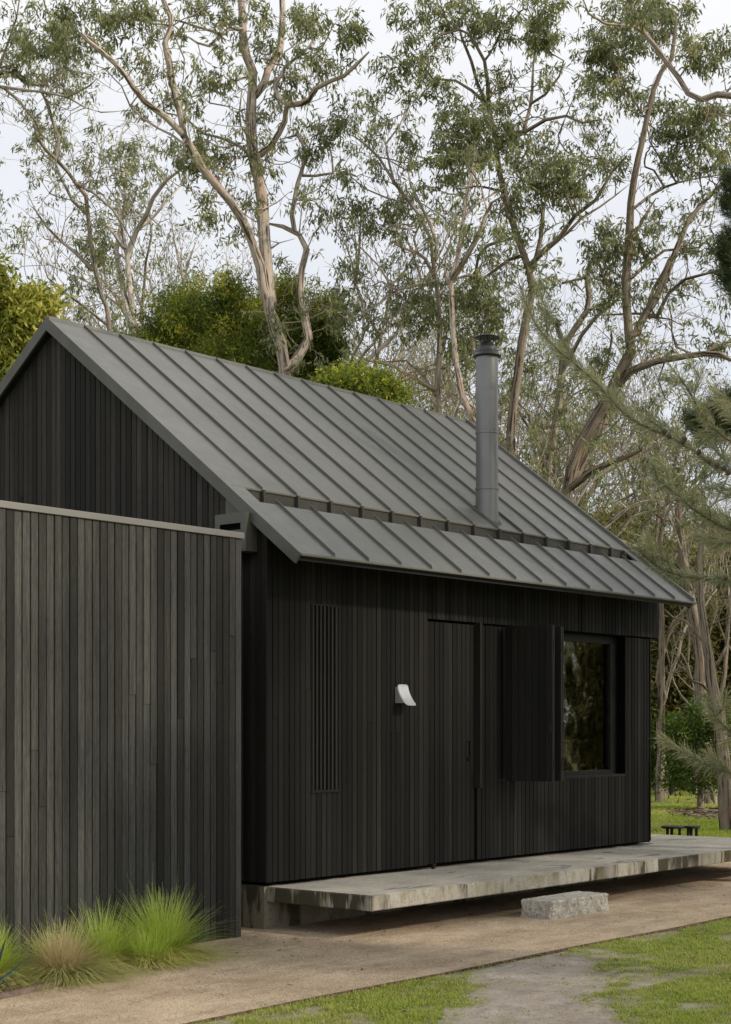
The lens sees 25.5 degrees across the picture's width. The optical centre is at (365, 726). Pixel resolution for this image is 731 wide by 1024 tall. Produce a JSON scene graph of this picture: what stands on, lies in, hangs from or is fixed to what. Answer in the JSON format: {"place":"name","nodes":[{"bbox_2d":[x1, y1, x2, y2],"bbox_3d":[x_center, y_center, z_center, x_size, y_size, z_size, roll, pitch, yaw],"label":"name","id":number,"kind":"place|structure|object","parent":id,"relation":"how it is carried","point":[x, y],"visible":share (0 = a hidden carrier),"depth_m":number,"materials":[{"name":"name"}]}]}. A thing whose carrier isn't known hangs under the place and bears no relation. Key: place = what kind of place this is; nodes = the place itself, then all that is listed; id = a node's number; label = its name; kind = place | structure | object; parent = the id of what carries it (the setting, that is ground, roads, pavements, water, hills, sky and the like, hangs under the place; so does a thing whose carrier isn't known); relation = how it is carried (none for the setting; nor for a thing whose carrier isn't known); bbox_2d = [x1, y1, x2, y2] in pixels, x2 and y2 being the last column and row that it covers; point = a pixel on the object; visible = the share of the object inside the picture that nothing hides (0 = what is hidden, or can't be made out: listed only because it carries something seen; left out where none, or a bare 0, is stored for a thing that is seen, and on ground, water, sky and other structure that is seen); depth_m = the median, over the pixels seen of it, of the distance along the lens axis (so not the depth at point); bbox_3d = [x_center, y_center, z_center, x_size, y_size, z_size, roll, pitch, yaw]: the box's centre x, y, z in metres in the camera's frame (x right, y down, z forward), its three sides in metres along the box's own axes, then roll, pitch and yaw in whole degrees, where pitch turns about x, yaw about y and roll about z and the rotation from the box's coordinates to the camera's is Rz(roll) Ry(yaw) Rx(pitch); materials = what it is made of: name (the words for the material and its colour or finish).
{"place":"outdoors","nodes":[
{"label":"outdoors","id":0,"kind":"place"},
{"bbox_2d":[0,948,197,992],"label":"planting bed","id":1,"kind":"object","parent":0,"point":[8,989],"visible":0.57,"depth_m":9.77,"materials":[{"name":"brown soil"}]},
{"bbox_2d":[0,941,32,984],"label":"sword leaf plant","id":2,"kind":"object","parent":1,"relation":"on","point":[8,973],"visible":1,"depth_m":9.60,"materials":[{"name":"teal plant"}]},
{"bbox_2d":[0,910,72,989],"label":"tussock grass","id":3,"kind":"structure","parent":1,"relation":"on","point":[6,961],"depth_m":9.98,"materials":[{"name":"green plant"}]},
{"bbox_2d":[0,912,169,994],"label":"tussock grass","id":4,"kind":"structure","parent":1,"relation":"on","point":[65,960],"depth_m":10.01,"materials":[{"name":"plant"}]},
{"bbox_2d":[50,890,199,977],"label":"tussock grass","id":5,"kind":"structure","parent":1,"relation":"on","point":[103,946],"depth_m":10.54,"materials":[{"name":"green plant"}]},
{"bbox_2d":[100,879,275,971],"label":"tussock grass","id":6,"kind":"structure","parent":1,"relation":"on","point":[168,922],"depth_m":10.95,"materials":[{"name":"green plant"}]},
{"bbox_2d":[0,500,243,964],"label":"clad wing","id":7,"kind":"structure","parent":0,"point":[120,701],"depth_m":11.18,"materials":[{"name":"black wood"}]},
{"bbox_2d":[0,862,730,1023],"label":"gravel path","id":8,"kind":"structure","parent":0,"point":[247,978],"depth_m":11.45,"materials":[{"name":"beige gravel"}]},
{"bbox_2d":[0,964,162,999],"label":"bed edging","id":9,"kind":"object","parent":8,"relation":"on","point":[13,993],"visible":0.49,"depth_m":9.69,"materials":[{"name":"metal"}]},
{"bbox_2d":[521,891,607,919],"bbox_3d":[1.690,1.529,13.673,0.335,0.201,0.934,0,0,40],"label":"stone step","id":10,"kind":"object","parent":8,"relation":"on","point":[562,905],"visible":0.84,"depth_m":13.45,"materials":[{"name":"stone"}]},
{"bbox_2d":[0,0,730,539],"label":"sky","id":11,"kind":"structure","parent":0,"point":[715,13],"materials":[{"name":"white"}]},
{"bbox_2d":[201,918,730,1023],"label":"lawn","id":12,"kind":"structure","parent":0,"point":[512,995],"depth_m":9.69,"materials":[{"name":"green plant"}]},
{"bbox_2d":[21,870,729,1023],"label":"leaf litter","id":13,"kind":"object","parent":12,"relation":"on","point":[461,960],"visible":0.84,"depth_m":11.34,"materials":[{"name":"brown plant"}]},
{"bbox_2d":[651,782,730,837],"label":"lawn","id":14,"kind":"structure","parent":0,"point":[667,803],"depth_m":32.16,"materials":[{"name":"green plant"}]},
{"bbox_2d":[3,259,126,327],"bbox_3d":[-9.524,-5.581,40.155,7.501,14.583,8.491,0,0,36],"label":"background gum","id":15,"kind":"object","parent":14,"relation":"on","point":[72,311],"visible":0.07,"depth_m":39.88,"materials":[{"name":"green plant"}]},
{"bbox_2d":[0,0,144,255],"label":"gum tree","id":16,"kind":"object","parent":14,"relation":"on","point":[41,82],"visible":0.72,"depth_m":29.86,"materials":[{"name":"green plant"}]},
{"bbox_2d":[0,65,165,335],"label":"gum tree","id":17,"kind":"object","parent":14,"relation":"on","point":[98,257],"visible":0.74,"depth_m":31.64,"materials":[{"name":"green plant"}]},
{"bbox_2d":[59,231,189,332],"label":"background gum","id":18,"kind":"object","parent":14,"relation":"on","point":[95,319],"visible":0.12,"depth_m":42.42,"materials":[{"name":"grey plant"}]},
{"bbox_2d":[50,72,214,338],"bbox_3d":[-5.247,-6.507,35.183,3.485,16.388,2.818,0,0,31],"label":"gum tree","id":19,"kind":"object","parent":14,"relation":"on","point":[123,212],"visible":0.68,"depth_m":35.19,"materials":[{"name":"green plant"}]},
{"bbox_2d":[86,229,257,332],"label":"background gum","id":20,"kind":"object","parent":14,"relation":"on","point":[196,256],"visible":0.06,"depth_m":42.97,"materials":[{"name":"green plant"}]},
{"bbox_2d":[8,0,374,375],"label":"gum tree","id":21,"kind":"object","parent":14,"relation":"on","point":[201,162],"visible":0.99,"depth_m":26.83,"materials":[{"name":"green plant"}]},
{"bbox_2d":[113,255,325,380],"bbox_3d":[-2.449,-3.453,29.341,4.816,10.349,3.610,0,0,-8],"label":"wattle bush","id":22,"kind":"object","parent":14,"relation":"on","point":[192,316],"visible":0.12,"depth_m":28.68,"materials":[{"name":"green plant"}]},
{"bbox_2d":[72,269,451,404],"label":"background gum","id":23,"kind":"object","parent":14,"relation":"on","point":[344,332],"visible":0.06,"depth_m":57.04,"materials":[{"name":"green plant"}]},
{"bbox_2d":[4,126,556,382],"bbox_3d":[-3.363,-6.636,40.172,16.084,16.678,6.866,0,0,-3],"label":"background gum","id":24,"kind":"object","parent":14,"relation":"on","point":[370,356],"visible":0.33,"depth_m":39.84,"materials":[{"name":"green plant"}]},
{"bbox_2d":[237,263,359,381],"bbox_3d":[-1.274,-3.448,30.008,2.731,10.362,2.075,0,0,6],"label":"wattle bush","id":25,"kind":"object","parent":14,"relation":"on","point":[329,351],"visible":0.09,"depth_m":29.70,"materials":[{"name":"green plant"}]},
{"bbox_2d":[66,193,603,464],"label":"background gum","id":26,"kind":"object","parent":14,"relation":"on","point":[380,342],"visible":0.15,"depth_m":43.40,"materials":[{"name":"green plant"}]},
{"bbox_2d":[302,349,422,405],"bbox_3d":[-0.110,-1.956,23.938,2.068,7.293,1.608,0,0,-12],"label":"wattle bush","id":27,"kind":"object","parent":14,"relation":"on","point":[382,383],"visible":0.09,"depth_m":23.68,"materials":[{"name":"green plant"}]},
{"bbox_2d":[201,236,545,416],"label":"background gum","id":28,"kind":"object","parent":14,"relation":"on","point":[452,381],"visible":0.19,"depth_m":41.29,"materials":[{"name":"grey plant"}]},
{"bbox_2d":[305,276,455,408],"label":"background gum","id":29,"kind":"object","parent":14,"relation":"on","point":[357,353],"depth_m":45.57,"materials":[{"name":"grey plant"}]},
{"bbox_2d":[305,70,487,413],"bbox_3d":[0.463,-5.089,28.348,3.252,13.552,3.636,0,0,19],"label":"gum tree","id":30,"kind":"object","parent":14,"relation":"on","point":[429,300],"visible":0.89,"depth_m":28.68,"materials":[{"name":"green plant"}]},
{"bbox_2d":[343,313,469,405],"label":"background gum","id":31,"kind":"object","parent":14,"relation":"on","point":[425,349],"visible":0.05,"depth_m":48.51,"materials":[{"name":"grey plant"}]},
{"bbox_2d":[206,282,642,507],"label":"background gum","id":32,"kind":"object","parent":14,"relation":"on","point":[444,340],"visible":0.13,"depth_m":46.40,"materials":[{"name":"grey plant"}]},
{"bbox_2d":[343,318,606,518],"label":"background gum","id":33,"kind":"object","parent":14,"relation":"on","point":[353,339],"visible":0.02,"depth_m":53.13,"materials":[{"name":"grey plant"}]},
{"bbox_2d":[403,78,562,457],"bbox_3d":[1.813,-4.258,25.094,2.456,11.892,3.308,0,0,3],"label":"gum tree","id":34,"kind":"object","parent":14,"relation":"on","point":[473,294],"visible":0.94,"depth_m":25.14,"materials":[{"name":"green plant"}]},
{"bbox_2d":[363,0,627,468],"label":"gum tree","id":35,"kind":"object","parent":14,"relation":"on","point":[568,185],"visible":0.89,"depth_m":26.82,"materials":[{"name":"green plant"}]},
{"bbox_2d":[398,288,623,476],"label":"background gum","id":36,"kind":"object","parent":14,"relation":"on","point":[545,438],"visible":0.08,"depth_m":47.84,"materials":[{"name":"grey plant"}]},
{"bbox_2d":[389,327,669,513],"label":"background gum","id":37,"kind":"object","parent":14,"relation":"on","point":[590,409],"visible":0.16,"depth_m":47.35,"materials":[{"name":"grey plant"}]},
{"bbox_2d":[400,304,698,504],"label":"background gum","id":38,"kind":"object","parent":14,"relation":"on","point":[580,487],"visible":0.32,"depth_m":40.80,"materials":[{"name":"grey plant"}]},
{"bbox_2d":[403,272,730,539],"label":"background gum","id":39,"kind":"object","parent":14,"relation":"on","point":[648,370],"visible":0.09,"depth_m":53.32,"materials":[{"name":"green plant"}]},
{"bbox_2d":[498,212,646,512],"bbox_3d":[3.840,-3.957,31.032,3.427,11.283,2.443,0,0,3],"label":"gum tree","id":40,"kind":"object","parent":14,"relation":"on","point":[589,297],"visible":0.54,"depth_m":30.79,"materials":[{"name":"green plant"}]},
{"bbox_2d":[460,329,696,511],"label":"background gum","id":41,"kind":"object","parent":14,"relation":"on","point":[635,496],"visible":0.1,"depth_m":49.02,"materials":[{"name":"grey plant"}]},
{"bbox_2d":[498,392,663,517],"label":"background gum","id":42,"kind":"object","parent":14,"relation":"on","point":[564,433],"visible":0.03,"depth_m":58.97,"materials":[{"name":"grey plant"}]},
{"bbox_2d":[459,356,730,533],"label":"background gum","id":43,"kind":"object","parent":14,"relation":"on","point":[713,457],"visible":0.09,"depth_m":53.26,"materials":[{"name":"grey plant"}]},
{"bbox_2d":[578,496,638,543],"bbox_3d":[5.415,-2.002,40.026,3.132,7.382,2.538,0,0,-8],"label":"understorey bush","id":44,"kind":"object","parent":14,"relation":"on","point":[615,526],"visible":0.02,"depth_m":39.64,"materials":[{"name":"green plant"}]},
{"bbox_2d":[498,389,730,542],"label":"background gum","id":45,"kind":"object","parent":14,"relation":"on","point":[614,467],"visible":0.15,"depth_m":51.53,"materials":[{"name":"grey plant"}]},
{"bbox_2d":[520,0,730,507],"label":"gum tree","id":46,"kind":"object","parent":14,"relation":"on","point":[601,53],"visible":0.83,"depth_m":27.71,"materials":[{"name":"green plant"}]},
{"bbox_2d":[589,497,665,543],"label":"understorey bush","id":47,"kind":"object","parent":14,"relation":"on","point":[615,512],"visible":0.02,"depth_m":43.55,"materials":[{"name":"green plant"}]},
{"bbox_2d":[582,365,701,552],"bbox_3d":[6.622,-3.466,37.886,2.937,10.326,4.031,0,0,40],"label":"gum tree","id":48,"kind":"object","parent":14,"relation":"on","point":[630,518],"visible":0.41,"depth_m":38.10,"materials":[{"name":"green plant"}]},
{"bbox_2d":[574,0,730,152],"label":"gum tree","id":49,"kind":"object","parent":14,"relation":"on","point":[633,14],"visible":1,"depth_m":24.34,"materials":[{"name":"green plant"}]},
{"bbox_2d":[610,394,706,547],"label":"gum tree","id":50,"kind":"object","parent":14,"relation":"on","point":[659,505],"visible":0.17,"depth_m":41.97,"materials":[{"name":"green plant"}]},
{"bbox_2d":[594,349,728,801],"bbox_3d":[6.185,-3.103,34.044,2.815,9.571,3.314,0,0,-12],"label":"gum tree","id":51,"kind":"object","parent":14,"relation":"on","point":[661,684],"visible":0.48,"depth_m":34.01,"materials":[{"name":"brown plant"}]},
{"bbox_2d":[661,825,683,834],"bbox_3d":[3.849,1.410,20.200,0.293,0.341,0.293,0,0,40],"label":"garden stool","id":52,"kind":"object","parent":14,"relation":"on","point":[672,827],"visible":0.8,"depth_m":20.14,"materials":[{"name":"black wood"}]},
{"bbox_2d":[651,712,695,795],"bbox_3d":[7.069,0.650,37.037,1.417,2.068,1.383,0,0,40],"label":"green shrub","id":53,"kind":"object","parent":14,"relation":"on","point":[653,750],"visible":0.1,"depth_m":36.81,"materials":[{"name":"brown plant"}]},
{"bbox_2d":[620,428,730,533],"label":"background gum","id":54,"kind":"object","parent":14,"relation":"on","point":[670,499],"visible":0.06,"depth_m":49.55,"materials":[{"name":"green plant"}]},
{"bbox_2d":[626,397,730,804],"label":"gum tree","id":55,"kind":"object","parent":14,"relation":"on","point":[693,619],"visible":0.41,"depth_m":33.61,"materials":[{"name":"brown plant"}]},
{"bbox_2d":[634,534,730,792],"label":"understorey bush","id":56,"kind":"object","parent":14,"relation":"on","point":[675,701],"visible":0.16,"depth_m":37.49,"materials":[{"name":"brown plant"}]},
{"bbox_2d":[646,472,730,796],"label":"background gum","id":57,"kind":"object","parent":14,"relation":"on","point":[674,624],"visible":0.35,"depth_m":33.83,"materials":[{"name":"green plant"}]},
{"bbox_2d":[651,528,726,795],"bbox_3d":[7.142,-1.543,36.825,3.110,6.360,2.748,0,0,-34],"label":"background gum","id":58,"kind":"object","parent":14,"relation":"on","point":[687,662],"visible":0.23,"depth_m":36.72,"materials":[{"name":"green plant"}]},
{"bbox_2d":[652,599,725,792],"bbox_3d":[7.509,-1.293,38.791,3.703,5.851,3.271,0,0,9],"label":"background gum","id":59,"kind":"object","parent":14,"relation":"on","point":[725,684],"visible":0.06,"depth_m":38.39,"materials":[{"name":"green plant"}]},
{"bbox_2d":[652,695,730,807],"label":"green shrub","id":60,"kind":"object","parent":14,"relation":"on","point":[690,730],"visible":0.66,"depth_m":30.94,"materials":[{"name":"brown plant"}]},
{"bbox_2d":[684,825,699,835],"bbox_3d":[3.966,1.391,19.600,0.192,0.378,0.192,0,0,40],"label":"garden stool","id":61,"kind":"object","parent":14,"relation":"on","point":[690,828],"visible":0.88,"depth_m":19.55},
{"bbox_2d":[655,455,730,831],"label":"gum tree","id":62,"kind":"object","parent":14,"relation":"on","point":[724,790],"visible":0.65,"depth_m":24.66,"materials":[{"name":"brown plant"}]},
{"bbox_2d":[664,504,730,754],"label":"background gum","id":63,"kind":"object","parent":14,"relation":"on","point":[721,631],"visible":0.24,"depth_m":37.63,"materials":[{"name":"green plant"}]},
{"bbox_2d":[679,158,730,448],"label":"pine tree","id":64,"kind":"object","parent":14,"relation":"on","point":[723,252],"visible":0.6,"depth_m":20.93,"materials":[{"name":"green plant"}]},
{"bbox_2d":[684,515,730,736],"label":"understorey bush","id":65,"kind":"object","parent":14,"relation":"on","point":[728,552],"visible":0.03,"depth_m":40.50,"materials":[{"name":"green plant"}]},
{"bbox_2d":[709,564,730,741],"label":"understorey bush","id":66,"kind":"object","parent":14,"relation":"on","point":[723,627],"visible":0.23,"depth_m":39.79,"materials":[{"name":"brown plant"}]},
{"label":"ground","id":67,"kind":"structure","parent":0,"visible":0},
{"bbox_2d":[0,243,76,381],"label":"broad leaf bush","id":68,"kind":"object","parent":67,"relation":"on","point":[26,309],"visible":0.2,"depth_m":20.61,"materials":[{"name":"green plant"}]},
{"bbox_2d":[0,316,694,928],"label":"cabin","id":69,"kind":"object","parent":67,"relation":"on","point":[450,628],"visible":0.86,"depth_m":14.32,"materials":[{"name":"wood"}]},
{"bbox_2d":[427,621,473,863],"bbox_3d":[0.756,0.139,14.490,0.026,2.142,0.729,0,0,40],"label":"door","id":70,"kind":"structure","parent":69,"relation":"in","point":[450,646],"depth_m":14.49,"materials":[{"name":"black paint"}]},
{"bbox_2d":[267,834,730,910],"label":"concrete platform","id":71,"kind":"structure","parent":69,"relation":"attached to","point":[656,853],"depth_m":13.76,"materials":[{"name":"grey concrete"}]},
{"bbox_2d":[497,626,624,780],"bbox_3d":[1.906,-0.219,15.998,0.170,1.455,2.325,0,0,40],"label":"window","id":72,"kind":"structure","parent":69,"relation":"in","point":[594,664],"depth_m":16.60,"materials":[{"name":"black glass"}]},
{"bbox_2d":[183,916,730,1023],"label":"path edging","id":73,"kind":"object","parent":67,"relation":"on","point":[449,972],"visible":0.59,"depth_m":10.41,"materials":[{"name":"brown metal"}]},
{"bbox_2d":[512,274,730,784],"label":"pine tree","id":74,"kind":"object","parent":67,"relation":"on","point":[719,524],"visible":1,"depth_m":15.41,"materials":[{"name":"green plant"}]},
{"label":"mulch ground","id":75,"kind":"structure","parent":0,"visible":0},
{"bbox_2d":[667,807,717,819],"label":"mulch litter","id":76,"kind":"object","parent":75,"relation":"on","point":[702,812],"visible":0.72,"depth_m":29.31,"materials":[{"name":"brown plant"}]}
]}

